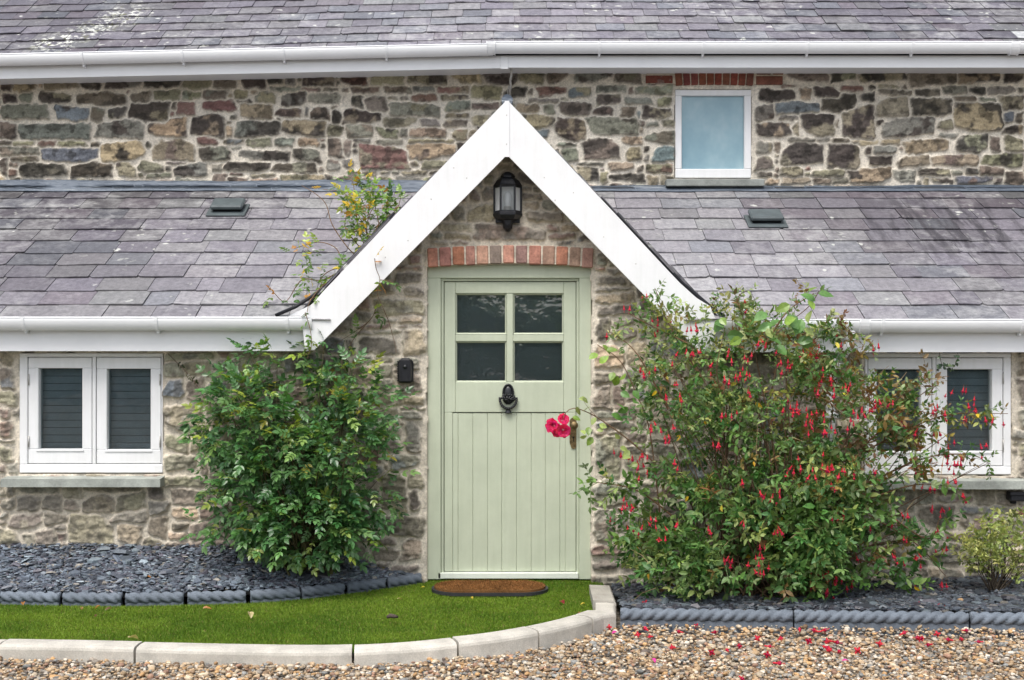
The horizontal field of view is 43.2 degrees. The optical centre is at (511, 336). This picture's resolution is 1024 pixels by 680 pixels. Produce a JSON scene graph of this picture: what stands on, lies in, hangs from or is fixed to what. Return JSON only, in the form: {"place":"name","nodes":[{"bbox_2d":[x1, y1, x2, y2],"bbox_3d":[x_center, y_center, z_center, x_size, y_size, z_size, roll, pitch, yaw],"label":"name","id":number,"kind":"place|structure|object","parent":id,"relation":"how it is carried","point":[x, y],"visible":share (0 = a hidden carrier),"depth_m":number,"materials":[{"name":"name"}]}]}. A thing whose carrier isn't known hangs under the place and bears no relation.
{"place":"outdoors","nodes":[
{"label":"outdoors","id":0,"kind":"place"},
{"bbox_2d":[0,579,603,652],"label":"lawn","id":1,"kind":"structure","parent":0,"point":[301,620],"depth_m":7.05,"materials":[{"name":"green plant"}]},
{"bbox_2d":[386,614,397,618],"bbox_3d":[-0.642,1.498,6.934,0.066,0.026,0.027,0,0,10],"label":"bark piece","id":2,"kind":"object","parent":1,"relation":"on","point":[391,616],"visible":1,"depth_m":6.93,"materials":[{"name":"brown wood"}]},
{"bbox_2d":[432,579,547,595],"bbox_3d":[-0.132,1.500,7.755,0.700,0.045,0.345,0,0,0],"label":"doormat","id":3,"kind":"object","parent":1,"relation":"on","point":[493,587],"visible":1,"depth_m":7.67,"materials":[{"name":"brown fabric"}]},
{"bbox_2d":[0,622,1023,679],"bbox_3d":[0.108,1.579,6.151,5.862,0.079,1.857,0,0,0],"label":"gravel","id":4,"kind":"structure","parent":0,"point":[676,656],"depth_m":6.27,"materials":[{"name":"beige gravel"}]},
{"bbox_2d":[766,661,783,664],"bbox_3d":[1.260,1.560,6.181,0.093,0.022,0.022,-3,1,26],"label":"fallen flower","id":5,"kind":"object","parent":4,"relation":"on","point":[779,663],"visible":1,"depth_m":6.17,"materials":[{"name":"red plant"}]},
{"bbox_2d":[854,647,861,653],"bbox_3d":[1.730,1.567,6.446,0.032,0.032,0.087,0,0,-21],"label":"fallen flower","id":6,"kind":"object","parent":4,"relation":"on","point":[858,650],"visible":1,"depth_m":6.46,"materials":[{"name":"red plant"}]},
{"bbox_2d":[0,595,1023,679],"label":"ground","id":7,"kind":"structure","parent":0,"point":[967,664],"depth_m":6.34,"materials":[{"name":"beige gravel"}]},
{"bbox_2d":[0,591,61,605],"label":"edging stone","id":8,"kind":"object","parent":7,"relation":"on","point":[30,598],"visible":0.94,"depth_m":7.39,"materials":[{"name":"grey concrete"}]},
{"bbox_2d":[0,639,141,663],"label":"kerb stone","id":9,"kind":"object","parent":7,"relation":"on","point":[58,649],"visible":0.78,"depth_m":6.36,"materials":[{"name":"concrete"}]},
{"bbox_2d":[62,592,122,606],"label":"edging stone","id":10,"kind":"object","parent":7,"relation":"on","point":[83,599],"visible":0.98,"depth_m":7.37,"materials":[{"name":"grey concrete"}]},
{"bbox_2d":[125,591,184,606],"bbox_3d":[-2.042,1.522,7.395,0.325,0.125,0.071,0,0,-5],"label":"edging stone","id":11,"kind":"object","parent":7,"relation":"on","point":[152,598],"visible":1,"depth_m":7.37,"materials":[{"name":"grey concrete"}]},
{"bbox_2d":[1,546,386,597],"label":"flower bed soil","id":12,"kind":"structure","parent":7,"relation":"on","point":[225,589],"depth_m":7.71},
{"bbox_2d":[0,542,412,592],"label":"slate chippings","id":13,"kind":"object","parent":12,"relation":"on","point":[212,570],"visible":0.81,"depth_m":7.70,"materials":[{"name":"grey gravel"}]},
{"bbox_2d":[176,329,420,576],"bbox_3d":[-1.265,0.672,7.625,1.455,1.506,0.840,0,0,0],"label":"shrub","id":14,"kind":"object","parent":12,"relation":"on","point":[335,507],"visible":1,"depth_m":7.57,"materials":[{"name":"green plant"}]},
{"bbox_2d":[187,590,245,604],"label":"edging stone","id":15,"kind":"object","parent":7,"relation":"on","point":[215,597],"visible":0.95,"depth_m":7.41,"materials":[{"name":"grey concrete"}]},
{"bbox_2d":[136,642,351,666],"bbox_3d":[-1.305,1.588,6.340,1.063,0.142,0.137,0,0,3],"label":"kerb stone","id":16,"kind":"object","parent":7,"relation":"on","point":[209,653],"visible":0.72,"depth_m":6.29,"materials":[{"name":"concrete"}]},
{"bbox_2d":[250,587,300,602],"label":"edging stone","id":17,"kind":"object","parent":7,"relation":"on","point":[272,595],"visible":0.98,"depth_m":7.47,"materials":[{"name":"grey concrete"}]},
{"bbox_2d":[300,583,344,598],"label":"edging stone","id":18,"kind":"object","parent":7,"relation":"on","point":[325,590],"visible":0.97,"depth_m":7.59,"materials":[{"name":"grey concrete"}]},
{"bbox_2d":[345,578,385,593],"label":"edging stone","id":19,"kind":"object","parent":7,"relation":"on","point":[363,585],"visible":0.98,"depth_m":7.74,"materials":[{"name":"grey concrete"}]},
{"bbox_2d":[385,573,422,588],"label":"edging stone","id":20,"kind":"object","parent":7,"relation":"on","point":[401,580],"visible":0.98,"depth_m":7.90,"materials":[{"name":"grey concrete"}]},
{"bbox_2d":[354,638,456,665],"bbox_3d":[-0.529,1.585,6.372,0.506,0.151,0.134,0,0,-13],"label":"kerb stone","id":21,"kind":"object","parent":7,"relation":"on","point":[403,653],"visible":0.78,"depth_m":6.32,"materials":[{"name":"concrete"}]},
{"bbox_2d":[452,626,537,658],"bbox_3d":[-0.085,1.572,6.532,0.444,0.150,0.134,0,0,-28],"label":"kerb stone","id":22,"kind":"object","parent":7,"relation":"on","point":[512,641],"visible":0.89,"depth_m":6.48,"materials":[{"name":"concrete"}]},
{"bbox_2d":[0,0,1023,595],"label":"cottage","id":23,"kind":"structure","parent":7,"relation":"on","point":[164,164],"depth_m":8.67,"materials":[{"name":"stone"}]},
{"bbox_2d":[0,353,164,486],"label":"window","id":24,"kind":"structure","parent":23,"relation":"in","point":[80,412],"depth_m":8.00,"materials":[{"name":"white paint"}]},
{"bbox_2d":[168,354,204,398],"bbox_3d":[-1.970,0.252,7.942,0.290,0.295,0.074,0,0,6],"label":"creeper shoot","id":25,"kind":"object","parent":23,"relation":"attached to","point":[190,377],"visible":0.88,"depth_m":7.93,"materials":[{"name":"green plant"}]},
{"bbox_2d":[263,159,409,371],"bbox_3d":[-1.080,-0.463,8.146,0.909,1.371,0.962,0,0,0],"label":"climbing rose","id":26,"kind":"object","parent":23,"relation":"attached to","point":[356,206],"visible":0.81,"depth_m":8.11,"materials":[{"name":"green plant"}]},
{"bbox_2d":[397,358,413,382],"bbox_3d":[-0.658,0.209,7.957,0.100,0.153,0.087,0,0,0],"label":"key safe","id":27,"kind":"object","parent":23,"relation":"attached to","point":[405,370],"visible":1,"depth_m":7.92,"materials":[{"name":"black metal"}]},
{"bbox_2d":[493,172,521,231],"bbox_3d":[-0.027,-0.829,7.942,0.180,0.367,0.116,0,0,0],"label":"wall lantern","id":28,"kind":"object","parent":23,"relation":"attached to","point":[507,200],"depth_m":7.93,"materials":[{"name":"black metal"}]},
{"bbox_2d":[507,68,512,94],"bbox_3d":[-0.013,-1.863,9.742,0.051,0.289,0.201,0,0,0],"label":"hanging cable","id":29,"kind":"object","parent":23,"relation":"hanging from","point":[510,83],"visible":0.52,"depth_m":9.70,"materials":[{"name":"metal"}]},
{"bbox_2d":[444,282,577,570],"bbox_3d":[-0.012,0.552,8.071,0.860,1.826,0.147,0,0,0],"label":"door","id":30,"kind":"structure","parent":23,"relation":"in","point":[510,347],"depth_m":8.07,"materials":[{"name":"green paint"}]},
{"bbox_2d":[665,90,763,186],"bbox_3d":[1.532,-1.506,9.845,0.739,0.746,0.210,0,0,0],"label":"window","id":31,"kind":"structure","parent":23,"relation":"in","point":[713,127],"depth_m":9.88,"materials":[{"name":"white paint"}]},
{"bbox_2d":[863,353,1023,488],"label":"window","id":32,"kind":"structure","parent":23,"relation":"in","point":[988,380],"depth_m":8.00,"materials":[{"name":"white paint"}]},
{"bbox_2d":[937,353,959,371],"bbox_3d":[2.651,0.157,7.862,0.140,0.119,0.051,0,0,0],"label":"ivy sprig","id":33,"kind":"object","parent":23,"relation":"hanging from","point":[944,365],"visible":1,"depth_m":7.86,"materials":[{"name":"green plant"}]},
{"bbox_2d":[1006,491,1023,503],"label":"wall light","id":34,"kind":"object","parent":23,"relation":"attached to","point":[1013,497],"visible":1,"depth_m":7.90,"materials":[{"name":"black metal"}]},
{"bbox_2d":[526,615,591,648],"bbox_3d":[0.248,1.567,6.778,0.400,0.144,0.126,0,0,-45],"label":"kerb stone","id":35,"kind":"object","parent":7,"relation":"on","point":[564,630],"visible":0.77,"depth_m":6.73,"materials":[{"name":"concrete"}]},
{"bbox_2d":[575,603,615,634],"bbox_3d":[0.492,1.565,7.086,0.181,0.141,0.392,0,0,23],"label":"kerb stone","id":36,"kind":"object","parent":7,"relation":"on","point":[602,616],"visible":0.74,"depth_m":7.00,"materials":[{"name":"concrete"}]},
{"bbox_2d":[589,585,615,609],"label":"kerb stone","id":37,"kind":"object","parent":7,"relation":"on","point":[601,593],"visible":0.53,"depth_m":7.43,"materials":[{"name":"concrete"}]},
{"bbox_2d":[620,607,792,633],"bbox_3d":[1.050,1.548,6.999,0.924,0.153,0.076,0,0,3],"label":"edging stone","id":38,"kind":"object","parent":7,"relation":"on","point":[713,618],"visible":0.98,"depth_m":6.97,"materials":[{"name":"grey concrete"}]},
{"bbox_2d":[611,574,1023,613],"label":"slate chippings","id":39,"kind":"object","parent":7,"relation":"on","point":[972,596],"visible":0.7,"depth_m":7.27,"materials":[{"name":"grey gravel"}]},
{"bbox_2d":[545,287,833,585],"bbox_3d":[0.997,0.592,7.367,1.617,1.743,0.377,0,0,0],"label":"flowering rose","id":40,"kind":"object","parent":39,"relation":"on","point":[554,427],"visible":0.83,"depth_m":7.34,"materials":[{"name":"green plant"}]},
{"bbox_2d":[570,278,1008,602],"bbox_3d":[1.628,0.661,7.422,2.610,2.001,0.999,0,0,0],"label":"fuchsia bush","id":41,"kind":"object","parent":39,"relation":"on","point":[811,535],"visible":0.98,"depth_m":7.38,"materials":[{"name":"green plant"}]},
{"bbox_2d":[949,506,1023,591],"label":"shrub","id":42,"kind":"object","parent":39,"relation":"on","point":[1003,540],"visible":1,"depth_m":7.52,"materials":[{"name":"green plant"}]},
{"bbox_2d":[793,609,968,635],"bbox_3d":[1.979,1.548,6.949,0.919,0.153,0.075,0,0,3],"label":"edging stone","id":43,"kind":"object","parent":7,"relation":"on","point":[877,620],"visible":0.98,"depth_m":6.92,"materials":[{"name":"grey concrete"}]},
{"bbox_2d":[969,611,1023,636],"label":"edging stone","id":44,"kind":"object","parent":7,"relation":"on","point":[1000,621],"visible":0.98,"depth_m":6.89,"materials":[{"name":"grey concrete"}]}
]}

